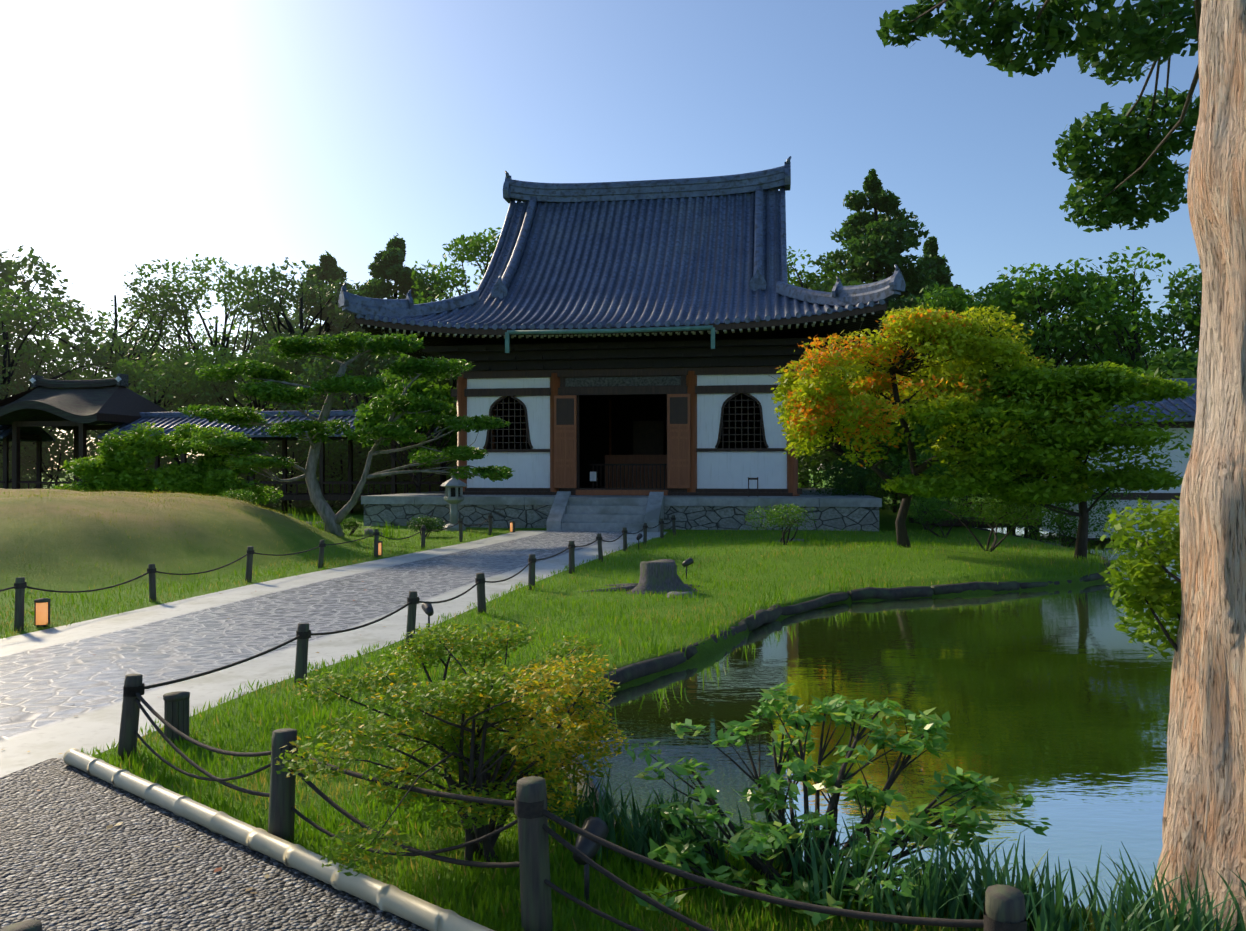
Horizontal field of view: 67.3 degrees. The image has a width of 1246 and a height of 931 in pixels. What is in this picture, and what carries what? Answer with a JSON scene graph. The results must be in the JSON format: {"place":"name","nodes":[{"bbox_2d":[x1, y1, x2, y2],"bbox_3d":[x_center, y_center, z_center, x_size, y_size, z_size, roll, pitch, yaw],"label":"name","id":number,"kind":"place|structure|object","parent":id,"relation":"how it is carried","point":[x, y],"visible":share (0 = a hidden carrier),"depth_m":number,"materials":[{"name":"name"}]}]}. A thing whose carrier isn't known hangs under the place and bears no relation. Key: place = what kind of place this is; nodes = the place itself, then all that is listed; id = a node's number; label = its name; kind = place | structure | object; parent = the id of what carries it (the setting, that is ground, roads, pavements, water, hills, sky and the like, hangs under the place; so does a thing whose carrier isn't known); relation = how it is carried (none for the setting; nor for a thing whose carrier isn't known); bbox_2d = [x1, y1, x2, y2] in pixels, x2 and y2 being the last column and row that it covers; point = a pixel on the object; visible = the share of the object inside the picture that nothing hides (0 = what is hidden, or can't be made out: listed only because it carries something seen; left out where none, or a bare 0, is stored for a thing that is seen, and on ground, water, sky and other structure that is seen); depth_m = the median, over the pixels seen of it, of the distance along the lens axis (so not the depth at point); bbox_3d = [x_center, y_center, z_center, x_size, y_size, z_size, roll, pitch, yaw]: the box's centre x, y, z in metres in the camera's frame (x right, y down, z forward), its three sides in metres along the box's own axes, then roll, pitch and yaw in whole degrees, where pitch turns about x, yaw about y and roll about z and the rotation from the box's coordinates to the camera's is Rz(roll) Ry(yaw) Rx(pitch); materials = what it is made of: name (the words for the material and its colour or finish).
{"place":"outdoors","nodes":[
{"label":"outdoors","id":0,"kind":"place"},
{"bbox_2d":[0,531,666,776],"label":"paved path","id":1,"kind":"structure","parent":0,"point":[55,681],"depth_m":9.95,"materials":[{"name":"grey stone"}]},
{"bbox_2d":[510,521,514,532],"bbox_3d":[-3.125,1.734,26.471,0.162,0.322,0.158,0,0,-2],"label":"garden lamp","id":2,"kind":"object","parent":1,"relation":"on","point":[512,526],"visible":0.96,"depth_m":26.41,"materials":[{"name":"orange paper"}]},
{"bbox_2d":[0,470,1119,930],"bbox_3d":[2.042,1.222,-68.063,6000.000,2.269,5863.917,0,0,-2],"label":"ground","id":3,"kind":"structure","parent":0,"point":[34,536],"depth_m":15.08,"materials":[{"name":"green plant"}]},
{"bbox_2d":[0,373,24,399],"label":"tree","id":4,"kind":"object","parent":3,"relation":"on","point":[3,390],"visible":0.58,"depth_m":41.77,"materials":[{"name":"green plant"}]},
{"bbox_2d":[34,598,50,627],"bbox_3d":[-6.588,1.668,10.619,0.162,0.322,0.158,0,0,-2],"label":"garden lamp","id":5,"kind":"object","parent":3,"relation":"on","point":[41,610],"visible":0.94,"depth_m":10.57,"materials":[{"name":"orange paper"}]},
{"bbox_2d":[0,245,90,394],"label":"tree","id":6,"kind":"object","parent":3,"relation":"on","point":[7,265],"visible":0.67,"depth_m":53.93,"materials":[{"name":"green plant"}]},
{"bbox_2d":[0,275,122,467],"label":"tree","id":7,"kind":"object","parent":3,"relation":"on","point":[6,333],"visible":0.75,"depth_m":46.05,"materials":[{"name":"green plant"}]},
{"bbox_2d":[0,338,139,488],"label":"tree","id":8,"kind":"object","parent":3,"relation":"on","point":[23,372],"visible":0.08,"depth_m":49.35,"materials":[{"name":"green plant"}]},
{"bbox_2d":[11,324,178,432],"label":"tree","id":9,"kind":"object","parent":3,"relation":"on","point":[65,337],"visible":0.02,"depth_m":56.33,"materials":[{"name":"green plant"}]},
{"bbox_2d":[0,278,221,424],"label":"tree","id":10,"kind":"object","parent":3,"relation":"on","point":[114,344],"visible":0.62,"depth_m":50.09,"materials":[{"name":"green plant"}]},
{"bbox_2d":[63,344,246,455],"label":"tree","id":11,"kind":"object","parent":3,"relation":"on","point":[143,382],"visible":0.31,"depth_m":45.43,"materials":[{"name":"green plant"}]},
{"bbox_2d":[51,422,282,504],"bbox_3d":[-14.281,0.398,29.253,6.842,3.499,3.149,0,0,-2],"label":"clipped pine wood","id":12,"kind":"object","parent":3,"relation":"on","point":[125,464],"visible":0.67,"depth_m":28.80,"materials":[{"name":"green plant"}]},
{"bbox_2d":[163,691,189,743],"bbox_3d":[-2.933,1.651,6.148,0.162,0.322,0.158,0,0,-2],"label":"wooden post","id":13,"kind":"object","parent":3,"relation":"on","point":[176,709],"visible":0.81,"depth_m":6.09,"materials":[{"name":"grey wood"}]},
{"bbox_2d":[94,254,294,411],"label":"tree","id":14,"kind":"object","parent":3,"relation":"on","point":[231,286],"visible":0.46,"depth_m":52.06,"materials":[{"name":"green plant"}]},
{"bbox_2d":[0,758,428,930],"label":"gravel court","id":15,"kind":"object","parent":3,"relation":"on","point":[58,839],"depth_m":4.11,"materials":[{"name":"grey gravel"}]},
{"bbox_2d":[63,748,493,930],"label":"bamboo edging","id":16,"kind":"object","parent":15,"relation":"on","point":[390,898],"visible":1,"depth_m":4.20,"materials":[{"name":"beige wood"}]},
{"bbox_2d":[1,548,558,899],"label":"leaf litter","id":17,"kind":"object","parent":15,"relation":"on","point":[215,869],"visible":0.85,"depth_m":4.40,"materials":[{"name":"brown plant"}]},
{"bbox_2d":[0,373,456,512],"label":"corridor pavilion","id":18,"kind":"structure","parent":3,"relation":"on","point":[81,408],"depth_m":38.01,"materials":[{"name":"brown wood"}]},
{"bbox_2d":[220,488,256,502],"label":"shrub","id":19,"kind":"object","parent":3,"relation":"on","point":[239,492],"visible":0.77,"depth_m":24.67,"materials":[{"name":"green plant"}]},
{"bbox_2d":[157,342,351,504],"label":"tree","id":20,"kind":"object","parent":3,"relation":"on","point":[211,387],"visible":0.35,"depth_m":44.74,"materials":[{"name":"green plant"}]},
{"bbox_2d":[212,308,319,390],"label":"tree","id":21,"kind":"object","parent":3,"relation":"on","point":[294,320],"visible":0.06,"depth_m":66.41,"materials":[{"name":"green plant"}]},
{"bbox_2d":[229,257,366,500],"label":"tree","id":22,"kind":"object","parent":3,"relation":"on","point":[257,303],"visible":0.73,"depth_m":49.86,"materials":[{"name":"green plant"}]},
{"bbox_2d":[243,250,363,472],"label":"tree","id":23,"kind":"object","parent":3,"relation":"on","point":[330,268],"visible":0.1,"depth_m":54.94,"materials":[{"name":"green plant"}]},
{"bbox_2d":[307,521,324,530],"bbox_3d":[-8.534,1.717,25.883,0.744,0.334,0.717,0,0,1],"label":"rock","id":24,"kind":"object","parent":3,"relation":"on","point":[316,525],"visible":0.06,"depth_m":25.79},
{"bbox_2d":[177,331,512,536],"bbox_3d":[-6.727,-0.748,22.978,8.152,5.208,2.973,0,0,-2],"label":"pine tree","id":25,"kind":"object","parent":3,"relation":"on","point":[267,374],"visible":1,"depth_m":22.74,"materials":[{"name":"green plant"}]},
{"bbox_2d":[340,517,362,534],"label":"shrub","id":26,"kind":"object","parent":3,"relation":"on","point":[352,523],"visible":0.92,"depth_m":25.72,"materials":[{"name":"green plant"}]},
{"bbox_2d":[271,335,456,463],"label":"tree","id":27,"kind":"object","parent":3,"relation":"on","point":[369,362],"visible":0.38,"depth_m":42.46,"materials":[{"name":"green plant"}]},
{"bbox_2d":[274,232,456,466],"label":"tree","id":28,"kind":"object","parent":3,"relation":"on","point":[386,267],"visible":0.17,"depth_m":49.54,"materials":[{"name":"green plant"}]},
{"bbox_2d":[362,528,382,536],"bbox_3d":[-6.760,1.843,25.360,0.626,0.303,0.604,0,0,-16],"label":"rock","id":29,"kind":"object","parent":3,"relation":"on","point":[369,532],"visible":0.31,"depth_m":25.21,"materials":[{"name":"grey stone"}]},
{"bbox_2d":[378,540,382,555],"bbox_3d":[-5.015,1.702,19.216,0.162,0.322,0.158,0,0,-2],"label":"garden lamp","id":30,"kind":"object","parent":3,"relation":"on","point":[380,546],"visible":0.48,"depth_m":19.17,"materials":[{"name":"orange paper"}]},
{"bbox_2d":[353,378,456,492],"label":"tree","id":31,"kind":"object","parent":3,"relation":"on","point":[430,389],"visible":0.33,"depth_m":32.87,"materials":[{"name":"green plant"}]},
{"bbox_2d":[366,352,456,490],"bbox_3d":[-7.705,-2.296,39.700,6.499,8.660,6.281,0,0,-2],"label":"tree","id":32,"kind":"object","parent":3,"relation":"on","point":[398,378],"visible":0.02,"depth_m":38.80,"materials":[{"name":"green plant"}]},
{"bbox_2d":[406,515,446,536],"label":"shrub","id":33,"kind":"object","parent":3,"relation":"on","point":[426,520],"visible":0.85,"depth_m":24.78,"materials":[{"name":"green plant"}]},
{"bbox_2d":[421,601,433,629],"bbox_3d":[-2.113,1.667,10.163,0.114,0.368,0.199,0,0,-26],"label":"spot lamp","id":34,"kind":"object","parent":3,"relation":"on","point":[428,610],"visible":0.77,"depth_m":10.13,"materials":[{"name":"metal"}]},
{"bbox_2d":[441,475,466,530],"bbox_3d":[-4.952,1.022,27.423,0.789,1.760,0.686,0,0,-2],"label":"stone lantern","id":35,"kind":"object","parent":3,"relation":"on","point":[453,497],"visible":0.83,"depth_m":27.29,"materials":[{"name":"stone"}]},
{"bbox_2d":[275,620,632,876],"bbox_3d":[-0.807,1.364,4.520,1.753,1.018,2.350,0,0,-2],"label":"shrub","id":36,"kind":"object","parent":3,"relation":"on","point":[482,758],"visible":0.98,"depth_m":4.27,"materials":[{"name":"green plant"}]},
{"bbox_2d":[411,227,501,387],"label":"tree","id":37,"kind":"object","parent":3,"relation":"on","point":[473,246],"visible":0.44,"depth_m":46.12,"materials":[{"name":"green plant"}]},
{"bbox_2d":[0,514,1026,930],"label":"rope fence","id":38,"kind":"object","parent":3,"relation":"on","point":[1004,908],"visible":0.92,"depth_m":3.79,"materials":[{"name":"wood"}]},
{"bbox_2d":[0,405,1039,515],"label":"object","id":39,"kind":"object","parent":3,"relation":"on","point":[336,462],"visible":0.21,"depth_m":42.85,"materials":[{"name":"green plant"}]},
{"bbox_2d":[573,816,608,903],"bbox_3d":[-0.139,1.639,3.816,0.114,0.368,0.199,0,0,20],"label":"spot lamp","id":40,"kind":"object","parent":3,"relation":"on","point":[597,826],"visible":0.6,"depth_m":3.79,"materials":[{"name":"black metal"}]},
{"bbox_2d":[338,156,905,531],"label":"temple hall","id":41,"kind":"structure","parent":3,"relation":"on","point":[626,348],"depth_m":30.57,"materials":[{"name":"tile"}]},
{"bbox_2d":[748,477,757,496],"bbox_3d":[3.947,0.654,28.388,0.310,0.600,0.030,0,0,-2],"label":"stand","id":42,"kind":"object","parent":41,"relation":"on","point":[748,486],"visible":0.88,"depth_m":28.37,"materials":[{"name":"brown wood"}]},
{"bbox_2d":[636,533,642,548],"bbox_3d":[0.359,1.701,20.886,0.114,0.368,0.199,0,0,20],"label":"spot lamp","id":43,"kind":"object","parent":3,"relation":"on","point":[639,536],"visible":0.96,"depth_m":20.86,"materials":[{"name":"black metal"}]},
{"bbox_2d":[580,559,703,593],"bbox_3d":[0.168,1.654,13.903,2.202,0.498,1.100,0,0,-2],"label":"tree stump","id":44,"kind":"object","parent":3,"relation":"on","point":[657,576],"visible":0.62,"depth_m":13.64,"materials":[{"name":"wood"}]},
{"bbox_2d":[667,591,696,597],"bbox_3d":[0.798,1.827,13.158,0.491,0.110,0.348,0,0,16],"label":"rock","id":45,"kind":"object","parent":3,"relation":"on","point":[681,593],"visible":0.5,"depth_m":13.10,"materials":[{"name":"grey stone"}]},
{"bbox_2d":[663,924,710,930],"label":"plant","id":46,"kind":"object","parent":3,"relation":"on","point":[687,929],"visible":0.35,"depth_m":3.59,"materials":[{"name":"green plant"}]},
{"bbox_2d":[682,558,693,578],"bbox_3d":[1.054,1.692,15.295,0.199,0.368,0.114,0,0,-36],"label":"spot lamp","id":47,"kind":"object","parent":3,"relation":"on","point":[688,562],"visible":0.9,"depth_m":15.27,"materials":[{"name":"black metal"}]},
{"bbox_2d":[742,503,816,544],"bbox_3d":[3.455,1.296,20.459,1.316,1.000,1.570,0,0,-43],"label":"shrub","id":48,"kind":"object","parent":3,"relation":"on","point":[780,521],"visible":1,"depth_m":20.32,"materials":[{"name":"green plant"}]},
{"bbox_2d":[787,246,851,487],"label":"tree","id":49,"kind":"object","parent":3,"relation":"on","point":[811,278],"visible":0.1,"depth_m":50.23,"materials":[{"name":"green plant"}]},
{"bbox_2d":[627,682,1052,930],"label":"shrub","id":50,"kind":"object","parent":3,"relation":"on","point":[835,777],"visible":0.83,"depth_m":4.15,"materials":[{"name":"green plant"}]},
{"bbox_2d":[802,455,894,504],"bbox_3d":[7.435,0.790,30.726,3.173,2.373,2.150,0,0,-23],"label":"shrub","id":51,"kind":"object","parent":3,"relation":"on","point":[839,479],"visible":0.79,"depth_m":30.44,"materials":[{"name":"green plant"}]},
{"bbox_2d":[804,368,897,488],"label":"tree","id":52,"kind":"object","parent":3,"relation":"on","point":[838,449],"visible":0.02,"depth_m":40.32,"materials":[{"name":"green plant"}]},
{"bbox_2d":[798,168,938,504],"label":"tree","id":53,"kind":"object","parent":3,"relation":"on","point":[875,244],"visible":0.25,"depth_m":45.10,"materials":[{"name":"green plant"}]},
{"bbox_2d":[544,526,1233,930],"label":"pond edging","id":54,"kind":"object","parent":3,"relation":"on","point":[630,672],"visible":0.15,"depth_m":12.50,"materials":[{"name":"grey stone"}]},
{"bbox_2d":[543,756,1245,930],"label":"iris bank","id":55,"kind":"structure","parent":3,"relation":"on","point":[931,895],"depth_m":3.66,"materials":[{"name":"green plant"}]},
{"bbox_2d":[851,236,965,501],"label":"tree","id":56,"kind":"object","parent":3,"relation":"on","point":[937,264],"visible":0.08,"depth_m":50.05,"materials":[{"name":"green plant"}]},
{"bbox_2d":[841,353,985,517],"bbox_3d":[10.654,-1.097,33.304,5.953,6.251,5.736,0,0,-2],"label":"tree","id":57,"kind":"object","parent":3,"relation":"on","point":[893,450],"visible":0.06,"depth_m":31.88,"materials":[{"name":"green plant"}]},
{"bbox_2d":[865,446,968,529],"bbox_3d":[8.856,0.685,27.955,2.616,2.587,2.921,0,0,-43],"label":"shrub","id":58,"kind":"object","parent":3,"relation":"on","point":[904,471],"visible":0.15,"depth_m":27.67,"materials":[{"name":"green plant"}]},
{"bbox_2d":[771,304,1110,547],"bbox_3d":[6.072,-0.704,18.588,6.445,4.930,5.185,0,0,-2],"label":"maple wood","id":59,"kind":"object","parent":3,"relation":"on","point":[818,405],"visible":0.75,"depth_m":17.61,"materials":[{"name":"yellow plant"}]},
{"bbox_2d":[906,495,978,537],"bbox_3d":[8.321,1.306,24.661,1.968,1.346,1.693,0,0,-2],"label":"shrub","id":60,"kind":"object","parent":3,"relation":"on","point":[936,513],"visible":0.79,"depth_m":24.53,"materials":[{"name":"green plant"}]},
{"bbox_2d":[873,281,1066,510],"bbox_3d":[14.505,-3.031,40.551,7.360,10.193,7.742,0,0,-2],"label":"tree","id":61,"kind":"object","parent":3,"relation":"on","point":[952,297],"visible":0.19,"depth_m":39.29,"materials":[{"name":"green plant"}]},
{"bbox_2d":[911,423,1041,528],"bbox_3d":[12.477,-0.034,30.328,5.753,5.817,5.778,0,0,-44],"label":"tree","id":62,"kind":"object","parent":3,"relation":"on","point":[923,434],"visible":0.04,"depth_m":30.22,"materials":[{"name":"green plant"}]},
{"bbox_2d":[931,276,1081,496],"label":"tree","id":63,"kind":"object","parent":3,"relation":"on","point":[982,289],"visible":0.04,"depth_m":58.98,"materials":[{"name":"green plant"}]},
{"bbox_2d":[942,492,1073,551],"bbox_3d":[7.469,1.065,18.392,2.389,1.386,2.360,0,0,-2],"label":"shrub","id":64,"kind":"object","parent":3,"relation":"on","point":[1001,516],"visible":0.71,"depth_m":18.15,"materials":[{"name":"green plant"}]},
{"bbox_2d":[881,361,1196,559],"bbox_3d":[7.769,0.085,17.284,5.736,3.967,3.161,0,0,-2],"label":"tree","id":65,"kind":"object","parent":3,"relation":"on","point":[1107,387],"visible":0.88,"depth_m":16.69,"materials":[{"name":"green plant"}]},
{"bbox_2d":[954,262,1149,509],"bbox_3d":[18.562,-3.216,40.187,8.660,10.518,8.292,0,0,-29],"label":"tree","id":66,"kind":"object","parent":3,"relation":"on","point":[1053,301],"visible":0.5,"depth_m":38.46,"materials":[{"name":"green plant"}]},
{"bbox_2d":[909,378,1196,538],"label":"building","id":67,"kind":"structure","parent":3,"relation":"on","point":[1188,405],"depth_m":24.15,"materials":[{"name":"paint"}]},
{"bbox_2d":[876,0,1245,929],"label":"tree","id":68,"kind":"object","parent":3,"relation":"on","point":[1204,816],"visible":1,"depth_m":4.12,"materials":[{"name":"green plant"}]},
{"bbox_2d":[1010,460,1154,544],"bbox_3d":[11.984,1.310,24.320,3.908,2.994,2.770,0,0,19],"label":"shrub","id":69,"kind":"object","parent":3,"relation":"on","point":[1075,526],"visible":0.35,"depth_m":24.06,"materials":[{"name":"green plant"}]},
{"bbox_2d":[1049,335,1158,369],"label":"tree","id":70,"kind":"object","parent":3,"relation":"on","point":[1147,359],"depth_m":54.83,"materials":[{"name":"green plant"}]},
{"bbox_2d":[1027,246,1201,370],"bbox_3d":[21.540,-3.431,38.389,9.517,10.966,9.031,0,0,-43],"label":"tree","id":71,"kind":"object","parent":3,"relation":"on","point":[1131,309],"visible":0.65,"depth_m":37.27,"materials":[{"name":"green plant"}]},
{"bbox_2d":[1095,363,1169,378],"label":"tree","id":72,"kind":"object","parent":3,"relation":"on","point":[1139,370],"visible":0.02,"depth_m":27.33,"materials":[{"name":"green plant"}]},
{"bbox_2d":[1099,496,1181,658],"bbox_3d":[2.675,0.611,4.602,0.572,0.925,0.797,0,0,40],"label":"soft shrub","id":73,"kind":"object","parent":3,"relation":"on","point":[1156,590],"visible":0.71,"depth_m":4.53,"materials":[{"name":"green plant"}]},
{"bbox_2d":[1140,341,1191,368],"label":"tree","id":74,"kind":"object","parent":3,"relation":"on","point":[1152,354],"depth_m":65.84,"materials":[{"name":"green plant"}]},
{"bbox_2d":[1147,347,1198,378],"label":"tree","id":75,"kind":"object","parent":3,"relation":"on","point":[1184,365],"visible":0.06,"depth_m":27.75,"materials":[{"name":"green plant"}]},
{"bbox_2d":[1149,272,1201,375],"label":"tree","id":76,"kind":"object","parent":3,"relation":"on","point":[1186,296],"visible":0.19,"depth_m":36.78,"materials":[{"name":"green plant"}]},
{"bbox_2d":[0,0,1201,469],"label":"sky","id":77,"kind":"structure","parent":0,"point":[242,132],"materials":[{"name":"blue"}]},
{"bbox_2d":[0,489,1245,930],"bbox_3d":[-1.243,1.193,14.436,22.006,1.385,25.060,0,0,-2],"label":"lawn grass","id":78,"kind":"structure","parent":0,"point":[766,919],"depth_m":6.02,"materials":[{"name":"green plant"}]},
{"bbox_2d":[567,525,1180,919],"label":"pond water","id":79,"kind":"structure","parent":0,"point":[1055,702],"depth_m":7.49,"materials":[{"name":"green liquid"}]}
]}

